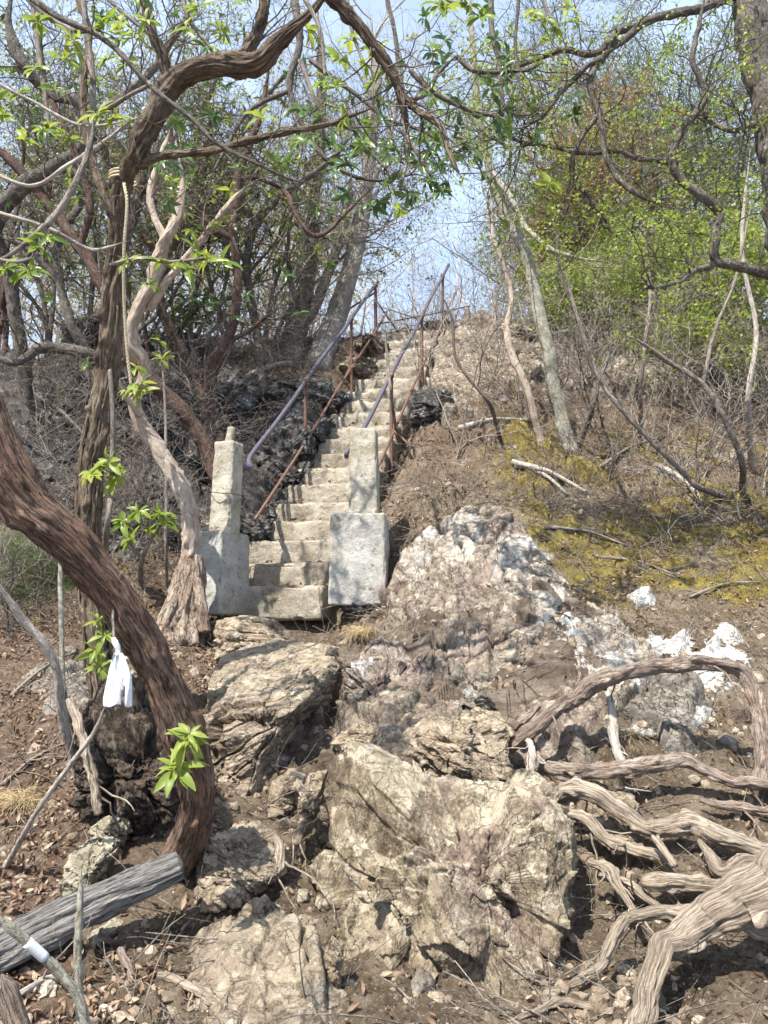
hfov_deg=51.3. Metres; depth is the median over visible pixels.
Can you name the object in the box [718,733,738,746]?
stone
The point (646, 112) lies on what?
evergreen tree
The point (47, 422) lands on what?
bare shrub
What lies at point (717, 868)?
exposed root
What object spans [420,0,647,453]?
slim tree
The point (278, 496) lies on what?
rock
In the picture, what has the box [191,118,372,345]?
bare tree
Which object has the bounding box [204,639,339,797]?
boulder
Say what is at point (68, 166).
overhanging branch
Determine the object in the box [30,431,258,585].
bare shrub
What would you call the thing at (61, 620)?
bare sapling
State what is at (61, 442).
rock
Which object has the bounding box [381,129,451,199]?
leafy branch
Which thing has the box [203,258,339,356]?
bare shrub
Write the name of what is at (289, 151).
bare tree
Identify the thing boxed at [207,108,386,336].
bare tree
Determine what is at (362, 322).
bare tree
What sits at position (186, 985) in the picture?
exposed root
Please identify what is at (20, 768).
fallen branch
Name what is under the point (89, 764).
bark strip
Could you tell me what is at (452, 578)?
rock outcrop
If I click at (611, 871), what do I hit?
exposed root
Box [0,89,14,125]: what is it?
leafy branch
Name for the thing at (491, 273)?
bare tree
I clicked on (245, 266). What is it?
bank tree
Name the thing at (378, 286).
bare tree
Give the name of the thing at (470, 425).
fallen branch
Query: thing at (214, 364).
bank tree
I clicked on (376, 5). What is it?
sky
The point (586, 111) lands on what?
rusty tree
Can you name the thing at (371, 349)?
rock
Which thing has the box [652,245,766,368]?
bare shrub
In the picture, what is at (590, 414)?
bare sapling
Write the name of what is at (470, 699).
boulder
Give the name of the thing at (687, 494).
bare shrub
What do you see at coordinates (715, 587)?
fallen branch
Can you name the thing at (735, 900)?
forked root
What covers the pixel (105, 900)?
log
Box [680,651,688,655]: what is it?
stone
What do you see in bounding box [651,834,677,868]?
exposed root
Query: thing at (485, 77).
overhanging branch
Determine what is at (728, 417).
bare shrub
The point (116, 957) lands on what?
stone
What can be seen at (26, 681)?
fallen branch
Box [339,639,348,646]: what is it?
stone
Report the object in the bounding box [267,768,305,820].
stone
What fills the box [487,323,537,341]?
boulder
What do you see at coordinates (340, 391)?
rock
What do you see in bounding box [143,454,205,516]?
rock
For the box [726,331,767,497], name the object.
bare shrub
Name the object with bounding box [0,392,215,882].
leaning tree
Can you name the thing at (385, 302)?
bare tree
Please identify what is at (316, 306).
bare shrub
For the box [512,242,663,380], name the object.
bare shrub
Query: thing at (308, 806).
stone
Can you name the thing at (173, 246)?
bank tree
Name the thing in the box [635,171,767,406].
leafy bush
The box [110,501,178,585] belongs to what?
rhododendron seedling
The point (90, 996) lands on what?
leaf litter
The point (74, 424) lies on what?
fallen branch
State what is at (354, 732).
stone
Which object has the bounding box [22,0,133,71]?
leafy branch
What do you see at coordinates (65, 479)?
bare shrub
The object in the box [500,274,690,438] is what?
bare shrub
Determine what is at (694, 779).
stone
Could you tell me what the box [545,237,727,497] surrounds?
bare sapling
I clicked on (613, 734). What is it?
exposed root
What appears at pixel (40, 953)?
foreground twig
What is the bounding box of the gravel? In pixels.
[0,475,767,1023]
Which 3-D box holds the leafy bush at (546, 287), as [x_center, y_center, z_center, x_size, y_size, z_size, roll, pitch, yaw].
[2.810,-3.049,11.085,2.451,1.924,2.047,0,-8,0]
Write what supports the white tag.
hanging from the leaning tree at (34, 510)
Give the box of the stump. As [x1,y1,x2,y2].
[67,675,179,837]
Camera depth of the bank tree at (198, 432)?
7.25 m
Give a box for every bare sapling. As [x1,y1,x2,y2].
[0,573,92,790]
[1,707,104,869]
[58,499,78,760]
[160,353,168,589]
[365,291,411,439]
[432,291,502,441]
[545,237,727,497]
[548,187,630,450]
[614,185,765,492]
[634,207,673,440]
[721,152,766,470]
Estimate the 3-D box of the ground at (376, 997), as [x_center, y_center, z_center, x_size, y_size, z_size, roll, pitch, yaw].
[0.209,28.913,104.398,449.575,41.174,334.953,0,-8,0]
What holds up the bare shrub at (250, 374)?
on the ground at (376, 997)
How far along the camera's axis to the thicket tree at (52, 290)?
9.88 m
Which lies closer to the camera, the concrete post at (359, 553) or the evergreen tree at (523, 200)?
the concrete post at (359, 553)
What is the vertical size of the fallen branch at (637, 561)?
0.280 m
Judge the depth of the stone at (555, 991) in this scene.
2.48 m
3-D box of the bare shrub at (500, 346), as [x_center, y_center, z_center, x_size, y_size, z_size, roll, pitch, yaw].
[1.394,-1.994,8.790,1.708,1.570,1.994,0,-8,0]
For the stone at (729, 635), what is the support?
on the ground at (376, 997)
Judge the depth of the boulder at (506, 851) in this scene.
2.81 m
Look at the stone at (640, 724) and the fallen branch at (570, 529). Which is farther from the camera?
the fallen branch at (570, 529)
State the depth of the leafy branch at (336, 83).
3.49 m
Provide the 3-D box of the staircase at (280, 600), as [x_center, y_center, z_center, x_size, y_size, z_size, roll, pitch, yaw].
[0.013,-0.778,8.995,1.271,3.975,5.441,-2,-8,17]
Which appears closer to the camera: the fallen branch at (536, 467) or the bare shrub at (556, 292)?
the fallen branch at (536, 467)
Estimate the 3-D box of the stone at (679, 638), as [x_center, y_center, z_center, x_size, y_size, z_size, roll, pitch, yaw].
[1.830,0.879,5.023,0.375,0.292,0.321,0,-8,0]
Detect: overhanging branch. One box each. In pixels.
[0,0,139,282]
[0,83,188,288]
[29,0,369,231]
[139,0,490,256]
[360,0,614,186]
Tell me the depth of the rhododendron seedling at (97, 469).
3.91 m
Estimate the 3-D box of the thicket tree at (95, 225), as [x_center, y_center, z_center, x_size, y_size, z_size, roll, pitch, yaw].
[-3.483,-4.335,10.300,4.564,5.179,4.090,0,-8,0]
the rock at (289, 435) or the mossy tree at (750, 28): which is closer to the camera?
the mossy tree at (750, 28)
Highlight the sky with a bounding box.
[0,0,767,357]
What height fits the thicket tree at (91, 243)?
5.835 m
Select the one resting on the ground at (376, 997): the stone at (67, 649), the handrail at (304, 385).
the stone at (67, 649)
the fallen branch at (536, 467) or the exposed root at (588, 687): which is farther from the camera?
the fallen branch at (536, 467)
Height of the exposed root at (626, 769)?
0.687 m
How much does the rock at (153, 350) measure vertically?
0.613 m
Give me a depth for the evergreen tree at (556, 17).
20.05 m
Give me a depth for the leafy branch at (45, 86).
4.33 m
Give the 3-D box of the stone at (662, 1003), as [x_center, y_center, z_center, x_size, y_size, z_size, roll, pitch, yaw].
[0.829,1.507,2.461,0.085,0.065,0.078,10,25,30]
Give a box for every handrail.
[243,281,387,520]
[344,263,456,476]
[351,292,469,332]
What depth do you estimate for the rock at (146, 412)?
7.78 m
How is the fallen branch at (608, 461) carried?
on the ground at (376, 997)
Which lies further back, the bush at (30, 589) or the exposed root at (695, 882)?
the bush at (30, 589)
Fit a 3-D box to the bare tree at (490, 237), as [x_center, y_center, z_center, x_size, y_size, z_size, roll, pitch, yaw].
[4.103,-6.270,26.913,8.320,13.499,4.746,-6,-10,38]
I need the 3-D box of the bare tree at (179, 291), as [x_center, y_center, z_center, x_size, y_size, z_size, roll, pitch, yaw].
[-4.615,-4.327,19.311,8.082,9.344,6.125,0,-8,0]
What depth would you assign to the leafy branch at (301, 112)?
4.95 m
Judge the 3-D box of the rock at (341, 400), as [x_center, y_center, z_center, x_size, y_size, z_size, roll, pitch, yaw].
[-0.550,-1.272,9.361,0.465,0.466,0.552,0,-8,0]
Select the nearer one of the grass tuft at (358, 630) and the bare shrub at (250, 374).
the grass tuft at (358, 630)
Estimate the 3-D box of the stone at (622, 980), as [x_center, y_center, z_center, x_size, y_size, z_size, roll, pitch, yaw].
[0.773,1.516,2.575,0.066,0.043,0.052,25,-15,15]
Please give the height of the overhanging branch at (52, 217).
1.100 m
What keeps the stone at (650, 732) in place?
on the ground at (376, 997)
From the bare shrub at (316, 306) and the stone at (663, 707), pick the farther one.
the bare shrub at (316, 306)
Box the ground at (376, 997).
[0,307,767,1023]
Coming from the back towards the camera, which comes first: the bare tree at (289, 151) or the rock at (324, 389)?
the bare tree at (289, 151)
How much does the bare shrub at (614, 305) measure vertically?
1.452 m
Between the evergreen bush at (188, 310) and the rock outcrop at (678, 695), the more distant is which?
the evergreen bush at (188, 310)
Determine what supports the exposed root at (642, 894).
on the ground at (376, 997)
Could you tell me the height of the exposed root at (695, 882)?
0.235 m
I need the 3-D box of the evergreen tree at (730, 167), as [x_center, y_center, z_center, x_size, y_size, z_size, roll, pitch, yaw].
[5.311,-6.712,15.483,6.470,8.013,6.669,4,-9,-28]
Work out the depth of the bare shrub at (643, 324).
9.87 m
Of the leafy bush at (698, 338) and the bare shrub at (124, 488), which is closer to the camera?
the bare shrub at (124, 488)
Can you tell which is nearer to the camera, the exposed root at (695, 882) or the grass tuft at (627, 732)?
the exposed root at (695, 882)
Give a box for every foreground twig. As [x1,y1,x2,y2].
[0,915,90,1023]
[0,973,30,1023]
[73,866,83,1023]
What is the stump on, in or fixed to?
on the ground at (376, 997)
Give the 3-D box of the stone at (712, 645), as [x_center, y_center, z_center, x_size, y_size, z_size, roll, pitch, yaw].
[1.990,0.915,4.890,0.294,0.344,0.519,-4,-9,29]
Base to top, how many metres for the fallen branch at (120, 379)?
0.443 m
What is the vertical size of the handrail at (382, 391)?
4.083 m
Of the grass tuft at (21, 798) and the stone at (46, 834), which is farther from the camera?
the grass tuft at (21, 798)
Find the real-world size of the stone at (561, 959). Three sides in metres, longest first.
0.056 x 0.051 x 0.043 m
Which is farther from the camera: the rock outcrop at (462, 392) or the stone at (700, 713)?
the rock outcrop at (462, 392)
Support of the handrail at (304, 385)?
attached to the staircase at (280, 600)
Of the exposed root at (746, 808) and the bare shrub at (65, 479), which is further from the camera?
the bare shrub at (65, 479)
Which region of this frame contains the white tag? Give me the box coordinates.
[103,571,131,706]
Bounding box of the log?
[0,851,183,973]
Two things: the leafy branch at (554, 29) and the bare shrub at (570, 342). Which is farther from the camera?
the bare shrub at (570, 342)
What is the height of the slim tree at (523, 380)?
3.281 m
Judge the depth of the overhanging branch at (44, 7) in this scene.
2.56 m
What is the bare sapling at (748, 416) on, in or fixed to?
on the ground at (376, 997)
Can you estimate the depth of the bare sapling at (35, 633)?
3.33 m
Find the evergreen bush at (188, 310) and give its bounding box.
[150,284,254,359]
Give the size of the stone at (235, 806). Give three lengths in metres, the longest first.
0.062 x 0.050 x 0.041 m
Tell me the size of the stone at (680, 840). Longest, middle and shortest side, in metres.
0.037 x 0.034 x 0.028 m
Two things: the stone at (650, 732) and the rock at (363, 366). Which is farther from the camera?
the rock at (363, 366)
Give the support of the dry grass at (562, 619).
on the ground at (376, 997)
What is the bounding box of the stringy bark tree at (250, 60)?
[16,0,579,699]
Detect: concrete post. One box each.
[199,427,249,615]
[328,428,389,616]
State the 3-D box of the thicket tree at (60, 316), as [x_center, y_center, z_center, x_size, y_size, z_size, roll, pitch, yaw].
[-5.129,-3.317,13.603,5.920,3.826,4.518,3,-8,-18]
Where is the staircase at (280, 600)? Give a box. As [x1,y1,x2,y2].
[218,328,451,620]
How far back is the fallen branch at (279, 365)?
9.54 m
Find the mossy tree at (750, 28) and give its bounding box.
[390,0,767,375]
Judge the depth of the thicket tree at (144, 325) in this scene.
8.63 m
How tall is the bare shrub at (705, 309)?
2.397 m
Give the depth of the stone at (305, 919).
2.78 m
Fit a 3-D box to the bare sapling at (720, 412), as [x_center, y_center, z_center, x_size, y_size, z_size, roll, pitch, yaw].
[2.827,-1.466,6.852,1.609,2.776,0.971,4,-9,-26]
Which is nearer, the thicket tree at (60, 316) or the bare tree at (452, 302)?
the thicket tree at (60, 316)
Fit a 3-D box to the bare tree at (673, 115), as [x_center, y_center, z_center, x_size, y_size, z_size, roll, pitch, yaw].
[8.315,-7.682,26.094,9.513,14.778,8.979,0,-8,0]
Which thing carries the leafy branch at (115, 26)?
attached to the overhanging branch at (52, 217)
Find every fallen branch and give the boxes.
[0,732,64,786]
[8,631,80,697]
[20,914,94,995]
[39,395,81,433]
[69,376,128,407]
[248,354,319,376]
[458,401,529,430]
[511,459,598,496]
[522,448,571,496]
[544,525,629,546]
[599,415,669,467]
[599,545,697,577]
[653,462,700,496]
[689,575,767,598]
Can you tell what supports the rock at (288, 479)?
on the ground at (376, 997)
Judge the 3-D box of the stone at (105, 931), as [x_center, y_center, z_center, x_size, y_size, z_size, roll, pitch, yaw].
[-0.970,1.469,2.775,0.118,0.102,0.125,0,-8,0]
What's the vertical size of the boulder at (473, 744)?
0.364 m
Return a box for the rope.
[108,167,139,384]
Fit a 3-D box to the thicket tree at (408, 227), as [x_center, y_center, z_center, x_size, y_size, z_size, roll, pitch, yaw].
[-0.428,-4.644,11.832,3.558,5.098,4.046,2,-8,-15]
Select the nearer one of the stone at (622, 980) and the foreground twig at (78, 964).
the foreground twig at (78, 964)
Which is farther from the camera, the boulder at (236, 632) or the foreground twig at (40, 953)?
the boulder at (236, 632)
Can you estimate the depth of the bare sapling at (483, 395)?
7.67 m
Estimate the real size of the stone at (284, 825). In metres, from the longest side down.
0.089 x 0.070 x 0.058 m
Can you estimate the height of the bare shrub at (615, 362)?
2.109 m
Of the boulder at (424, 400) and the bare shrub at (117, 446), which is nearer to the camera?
the bare shrub at (117, 446)
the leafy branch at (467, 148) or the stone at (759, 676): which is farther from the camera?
the stone at (759, 676)
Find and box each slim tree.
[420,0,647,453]
[459,144,544,444]
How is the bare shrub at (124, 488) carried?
on the ground at (376, 997)
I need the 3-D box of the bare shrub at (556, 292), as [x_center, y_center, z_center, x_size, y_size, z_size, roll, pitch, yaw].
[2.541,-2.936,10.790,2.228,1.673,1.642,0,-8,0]
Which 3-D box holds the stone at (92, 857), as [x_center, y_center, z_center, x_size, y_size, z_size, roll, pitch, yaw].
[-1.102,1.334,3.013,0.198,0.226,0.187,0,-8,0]
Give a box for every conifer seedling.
[0,498,75,599]
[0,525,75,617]
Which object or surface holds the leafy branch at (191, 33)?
attached to the overhanging branch at (68, 166)
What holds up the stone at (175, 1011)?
on the ground at (376, 997)
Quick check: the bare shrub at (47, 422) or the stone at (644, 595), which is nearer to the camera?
the stone at (644, 595)
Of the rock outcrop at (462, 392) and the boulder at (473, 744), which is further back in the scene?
the rock outcrop at (462, 392)
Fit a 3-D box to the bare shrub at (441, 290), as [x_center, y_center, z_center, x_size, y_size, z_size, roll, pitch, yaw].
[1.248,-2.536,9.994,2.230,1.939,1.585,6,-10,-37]
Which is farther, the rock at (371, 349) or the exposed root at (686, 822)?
the rock at (371, 349)
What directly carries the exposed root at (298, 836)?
on the ground at (376, 997)
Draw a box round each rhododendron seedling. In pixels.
[75,612,111,680]
[79,369,129,551]
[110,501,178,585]
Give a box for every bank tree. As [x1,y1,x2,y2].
[0,0,214,480]
[0,0,233,429]
[0,39,189,422]
[11,22,399,397]
[73,0,341,440]
[177,8,371,390]
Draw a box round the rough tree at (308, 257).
[203,0,445,367]
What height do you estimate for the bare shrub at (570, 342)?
1.577 m
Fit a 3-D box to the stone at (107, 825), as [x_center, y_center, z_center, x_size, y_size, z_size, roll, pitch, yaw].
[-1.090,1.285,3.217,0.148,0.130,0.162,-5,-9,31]
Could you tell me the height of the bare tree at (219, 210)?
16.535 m
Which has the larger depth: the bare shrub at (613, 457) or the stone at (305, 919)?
the bare shrub at (613, 457)
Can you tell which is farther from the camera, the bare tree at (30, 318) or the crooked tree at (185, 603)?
the bare tree at (30, 318)
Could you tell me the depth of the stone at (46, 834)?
3.31 m
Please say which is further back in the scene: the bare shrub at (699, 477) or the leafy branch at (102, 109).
the bare shrub at (699, 477)
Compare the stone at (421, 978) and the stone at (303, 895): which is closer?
the stone at (421, 978)
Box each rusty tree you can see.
[494,119,647,316]
[512,51,721,330]
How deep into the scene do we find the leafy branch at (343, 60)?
4.37 m
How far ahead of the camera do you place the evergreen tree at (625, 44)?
16.20 m
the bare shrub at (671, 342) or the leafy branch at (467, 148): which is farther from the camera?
the bare shrub at (671, 342)
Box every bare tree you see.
[0,96,141,357]
[1,255,138,358]
[2,0,268,340]
[2,71,155,348]
[8,168,169,342]
[48,167,319,337]
[85,183,448,330]
[148,92,281,329]
[161,108,379,342]
[174,6,361,325]
[182,231,488,341]
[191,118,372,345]
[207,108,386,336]
[266,172,456,334]
[355,219,499,328]
[355,279,397,330]
[355,288,439,333]
[359,270,467,330]
[433,131,587,314]
[447,154,532,325]
[449,174,619,322]
[511,25,757,258]
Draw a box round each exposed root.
[116,946,171,1023]
[156,971,218,1007]
[268,835,324,909]
[289,782,328,870]
[506,738,544,770]
[507,996,624,1021]
[509,654,767,777]
[512,703,540,731]
[544,752,767,806]
[557,776,767,854]
[563,808,674,887]
[586,859,653,938]
[598,872,660,909]
[605,688,651,791]
[640,871,720,904]
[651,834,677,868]
[697,838,755,878]
[699,798,767,835]
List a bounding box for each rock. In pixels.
[33,435,80,496]
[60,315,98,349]
[101,507,150,561]
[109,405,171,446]
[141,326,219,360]
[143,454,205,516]
[198,370,258,425]
[240,513,278,540]
[251,412,316,489]
[260,373,332,403]
[266,486,296,518]
[275,460,311,486]
[312,417,335,449]
[324,387,355,415]
[335,390,345,413]
[337,356,378,380]
[349,333,389,357]
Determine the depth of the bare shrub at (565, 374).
9.15 m
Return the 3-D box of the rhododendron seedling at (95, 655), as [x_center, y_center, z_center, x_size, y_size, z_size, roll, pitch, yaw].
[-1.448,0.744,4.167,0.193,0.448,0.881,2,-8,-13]
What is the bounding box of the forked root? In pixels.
[567,846,767,1023]
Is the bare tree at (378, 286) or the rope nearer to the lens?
the rope
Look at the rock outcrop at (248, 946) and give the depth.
2.49 m
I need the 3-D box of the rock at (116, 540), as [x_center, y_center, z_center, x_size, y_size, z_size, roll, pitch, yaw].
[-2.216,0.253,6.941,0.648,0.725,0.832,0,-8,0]
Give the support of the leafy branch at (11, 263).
attached to the overhanging branch at (52, 217)
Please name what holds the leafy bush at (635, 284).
on the ground at (376, 997)
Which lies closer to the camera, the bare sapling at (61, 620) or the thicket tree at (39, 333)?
the bare sapling at (61, 620)
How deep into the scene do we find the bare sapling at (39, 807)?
2.93 m
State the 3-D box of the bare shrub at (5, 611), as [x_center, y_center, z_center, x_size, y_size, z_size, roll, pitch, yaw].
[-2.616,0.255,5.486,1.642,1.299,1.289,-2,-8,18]
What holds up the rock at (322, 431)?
on the ground at (376, 997)
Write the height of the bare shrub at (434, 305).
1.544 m
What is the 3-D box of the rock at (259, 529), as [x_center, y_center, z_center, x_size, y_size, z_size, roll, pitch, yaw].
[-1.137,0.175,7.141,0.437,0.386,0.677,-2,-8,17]
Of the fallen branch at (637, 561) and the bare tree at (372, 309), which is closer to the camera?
the fallen branch at (637, 561)
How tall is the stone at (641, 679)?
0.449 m
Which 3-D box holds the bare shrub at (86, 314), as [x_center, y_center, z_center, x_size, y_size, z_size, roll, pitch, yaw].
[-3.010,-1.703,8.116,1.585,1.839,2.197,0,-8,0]
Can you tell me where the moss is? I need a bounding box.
[456,379,767,636]
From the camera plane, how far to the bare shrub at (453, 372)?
7.62 m
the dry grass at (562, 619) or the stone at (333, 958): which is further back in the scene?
the dry grass at (562, 619)
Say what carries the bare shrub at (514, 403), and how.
on the ground at (376, 997)
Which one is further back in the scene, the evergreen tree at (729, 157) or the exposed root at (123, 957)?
the evergreen tree at (729, 157)
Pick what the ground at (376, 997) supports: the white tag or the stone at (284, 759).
the stone at (284, 759)
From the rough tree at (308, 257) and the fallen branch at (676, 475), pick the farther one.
the rough tree at (308, 257)
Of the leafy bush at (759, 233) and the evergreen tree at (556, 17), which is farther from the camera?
the evergreen tree at (556, 17)
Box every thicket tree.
[0,0,133,355]
[0,0,288,315]
[0,47,176,359]
[0,87,272,330]
[0,135,104,358]
[5,214,265,341]
[7,70,325,369]
[9,0,357,359]
[20,35,231,350]
[55,45,367,359]
[176,2,482,334]
[242,29,505,340]
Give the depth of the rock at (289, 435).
8.02 m
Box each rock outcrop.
[12,659,88,716]
[186,894,346,1023]
[329,502,671,780]
[424,325,557,429]
[582,354,767,405]
[601,671,712,756]
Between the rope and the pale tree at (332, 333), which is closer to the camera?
the rope
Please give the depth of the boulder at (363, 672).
4.45 m
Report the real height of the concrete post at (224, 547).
1.497 m
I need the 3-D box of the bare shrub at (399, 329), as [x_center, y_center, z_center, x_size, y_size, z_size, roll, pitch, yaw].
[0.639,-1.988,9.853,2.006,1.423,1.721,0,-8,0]
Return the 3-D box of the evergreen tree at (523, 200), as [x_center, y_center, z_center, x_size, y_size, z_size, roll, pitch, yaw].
[3.682,-5.560,16.703,6.898,6.500,5.277,0,-8,0]
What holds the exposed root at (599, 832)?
on the ground at (376, 997)
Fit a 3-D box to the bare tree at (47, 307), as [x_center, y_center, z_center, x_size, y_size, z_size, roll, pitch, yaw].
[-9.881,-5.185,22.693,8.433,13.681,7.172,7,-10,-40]
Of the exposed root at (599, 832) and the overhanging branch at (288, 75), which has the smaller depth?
the exposed root at (599, 832)
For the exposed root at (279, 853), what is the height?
0.312 m
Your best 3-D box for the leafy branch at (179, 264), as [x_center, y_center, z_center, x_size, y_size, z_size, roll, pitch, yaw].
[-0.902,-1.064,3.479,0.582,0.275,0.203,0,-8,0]
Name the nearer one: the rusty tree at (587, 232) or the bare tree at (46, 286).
the rusty tree at (587, 232)
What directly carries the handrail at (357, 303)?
on the ground at (376, 997)
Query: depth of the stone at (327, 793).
3.74 m
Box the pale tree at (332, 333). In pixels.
[283,0,491,371]
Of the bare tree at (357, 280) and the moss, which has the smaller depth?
the moss
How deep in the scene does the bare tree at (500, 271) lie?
18.68 m
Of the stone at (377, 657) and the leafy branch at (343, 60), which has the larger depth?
the stone at (377, 657)
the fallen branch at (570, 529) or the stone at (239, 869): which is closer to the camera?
the stone at (239, 869)
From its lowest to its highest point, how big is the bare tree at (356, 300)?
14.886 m
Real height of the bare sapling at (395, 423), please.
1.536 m
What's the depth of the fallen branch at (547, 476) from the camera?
7.15 m
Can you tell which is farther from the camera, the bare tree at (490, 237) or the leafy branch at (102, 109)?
the bare tree at (490, 237)
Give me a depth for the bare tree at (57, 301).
28.32 m
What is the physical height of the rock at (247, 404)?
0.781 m
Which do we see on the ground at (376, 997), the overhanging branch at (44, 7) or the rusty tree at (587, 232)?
the rusty tree at (587, 232)
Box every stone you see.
[40,831,50,838]
[57,833,119,895]
[64,646,77,654]
[86,917,123,947]
[88,815,132,846]
[111,953,130,964]
[166,1005,182,1021]
[193,820,291,913]
[230,801,239,811]
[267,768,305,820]
[275,818,292,830]
[279,754,291,766]
[297,769,327,838]
[297,888,309,902]
[297,914,317,930]
[323,789,331,801]
[323,935,343,988]
[329,722,378,752]
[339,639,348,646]
[372,654,381,659]
[411,968,435,993]
[540,986,560,1002]
[555,955,565,969]
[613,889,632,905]
[616,974,629,985]
[627,586,655,606]
[631,725,655,736]
[634,675,651,685]
[635,721,647,728]
[647,641,667,654]
[656,704,669,711]
[658,992,666,1012]
[671,629,689,645]
[677,837,684,843]
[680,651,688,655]
[688,775,700,784]
[692,973,700,980]
[694,670,713,677]
[694,705,715,727]
[702,633,720,655]
[713,622,743,643]
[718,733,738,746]
[753,671,764,683]
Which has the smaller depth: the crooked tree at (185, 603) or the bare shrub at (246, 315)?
the crooked tree at (185, 603)
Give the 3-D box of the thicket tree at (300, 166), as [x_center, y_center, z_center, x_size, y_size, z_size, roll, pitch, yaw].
[-1.312,-4.321,11.161,4.030,4.851,4.540,4,-9,-29]
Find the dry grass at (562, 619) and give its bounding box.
[0,307,764,836]
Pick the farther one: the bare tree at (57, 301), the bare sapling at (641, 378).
the bare tree at (57, 301)
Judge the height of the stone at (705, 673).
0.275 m
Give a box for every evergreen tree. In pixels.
[368,0,764,332]
[409,0,763,316]
[413,63,718,321]
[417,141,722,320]
[445,0,763,308]
[455,3,763,328]
[602,14,765,317]
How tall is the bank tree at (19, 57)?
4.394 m
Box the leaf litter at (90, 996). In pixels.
[0,316,767,1023]
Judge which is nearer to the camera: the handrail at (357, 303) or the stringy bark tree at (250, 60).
the stringy bark tree at (250, 60)
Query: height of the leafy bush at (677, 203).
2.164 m
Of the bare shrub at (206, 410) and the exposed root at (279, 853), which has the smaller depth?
the exposed root at (279, 853)
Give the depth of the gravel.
3.06 m
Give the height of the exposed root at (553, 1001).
0.044 m
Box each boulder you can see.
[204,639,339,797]
[210,615,297,660]
[307,741,580,998]
[335,636,438,707]
[383,707,514,781]
[410,386,454,432]
[446,657,497,710]
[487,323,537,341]
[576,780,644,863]
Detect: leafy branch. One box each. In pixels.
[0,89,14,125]
[0,232,70,284]
[6,6,84,147]
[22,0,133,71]
[76,85,148,131]
[94,0,162,74]
[109,234,243,292]
[171,0,230,56]
[281,58,372,172]
[303,0,345,98]
[325,0,405,93]
[375,108,438,208]
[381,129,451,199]
[420,0,498,31]
[446,130,481,161]
[521,0,585,41]
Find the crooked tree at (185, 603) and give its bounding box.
[42,93,287,649]
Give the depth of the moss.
6.25 m
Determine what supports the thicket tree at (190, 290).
on the ground at (376, 997)
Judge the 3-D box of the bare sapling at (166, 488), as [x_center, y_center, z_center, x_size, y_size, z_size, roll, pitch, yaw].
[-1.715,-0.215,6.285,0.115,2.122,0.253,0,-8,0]
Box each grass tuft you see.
[0,778,53,818]
[337,622,389,644]
[591,724,651,754]
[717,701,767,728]
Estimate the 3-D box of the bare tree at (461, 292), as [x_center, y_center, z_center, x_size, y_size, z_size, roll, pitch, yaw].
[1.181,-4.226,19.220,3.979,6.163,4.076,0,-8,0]
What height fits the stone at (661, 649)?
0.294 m
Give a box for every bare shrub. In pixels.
[0,302,123,460]
[0,424,181,610]
[0,474,110,633]
[2,357,151,542]
[4,273,168,400]
[25,343,208,525]
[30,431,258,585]
[79,341,289,474]
[144,257,302,409]
[151,280,321,390]
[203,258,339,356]
[254,240,371,356]
[353,292,512,377]
[371,232,586,458]
[384,231,539,356]
[387,257,486,337]
[436,260,580,391]
[436,290,581,417]
[491,239,647,348]
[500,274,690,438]
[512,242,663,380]
[519,253,645,390]
[521,256,725,397]
[534,351,694,482]
[553,259,647,342]
[566,245,758,457]
[583,278,767,433]
[586,227,767,410]
[597,277,727,396]
[602,312,767,477]
[610,390,767,542]
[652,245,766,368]
[659,340,767,505]
[698,248,767,467]
[722,283,767,444]
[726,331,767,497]
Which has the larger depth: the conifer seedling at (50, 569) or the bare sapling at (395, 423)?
the bare sapling at (395, 423)
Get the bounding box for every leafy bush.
[502,225,643,351]
[513,163,767,387]
[534,199,736,357]
[573,185,767,339]
[598,176,767,393]
[600,276,767,418]
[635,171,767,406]
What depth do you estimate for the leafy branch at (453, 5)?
3.29 m
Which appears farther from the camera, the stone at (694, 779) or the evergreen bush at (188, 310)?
the evergreen bush at (188, 310)
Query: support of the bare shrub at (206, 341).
on the ground at (376, 997)
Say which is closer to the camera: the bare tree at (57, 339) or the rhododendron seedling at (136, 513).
the rhododendron seedling at (136, 513)
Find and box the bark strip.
[58,697,134,828]
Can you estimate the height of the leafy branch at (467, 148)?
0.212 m
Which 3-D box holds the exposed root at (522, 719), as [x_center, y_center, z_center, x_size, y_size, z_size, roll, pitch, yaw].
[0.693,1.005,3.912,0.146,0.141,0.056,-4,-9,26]
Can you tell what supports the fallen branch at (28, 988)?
on the ground at (376, 997)
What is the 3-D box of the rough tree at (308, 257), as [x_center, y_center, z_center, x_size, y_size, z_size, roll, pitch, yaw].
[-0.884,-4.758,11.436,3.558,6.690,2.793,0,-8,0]
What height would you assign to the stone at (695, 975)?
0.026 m
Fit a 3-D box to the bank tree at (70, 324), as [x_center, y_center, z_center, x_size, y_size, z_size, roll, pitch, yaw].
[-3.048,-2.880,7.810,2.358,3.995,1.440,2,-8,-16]
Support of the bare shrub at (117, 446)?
on the ground at (376, 997)

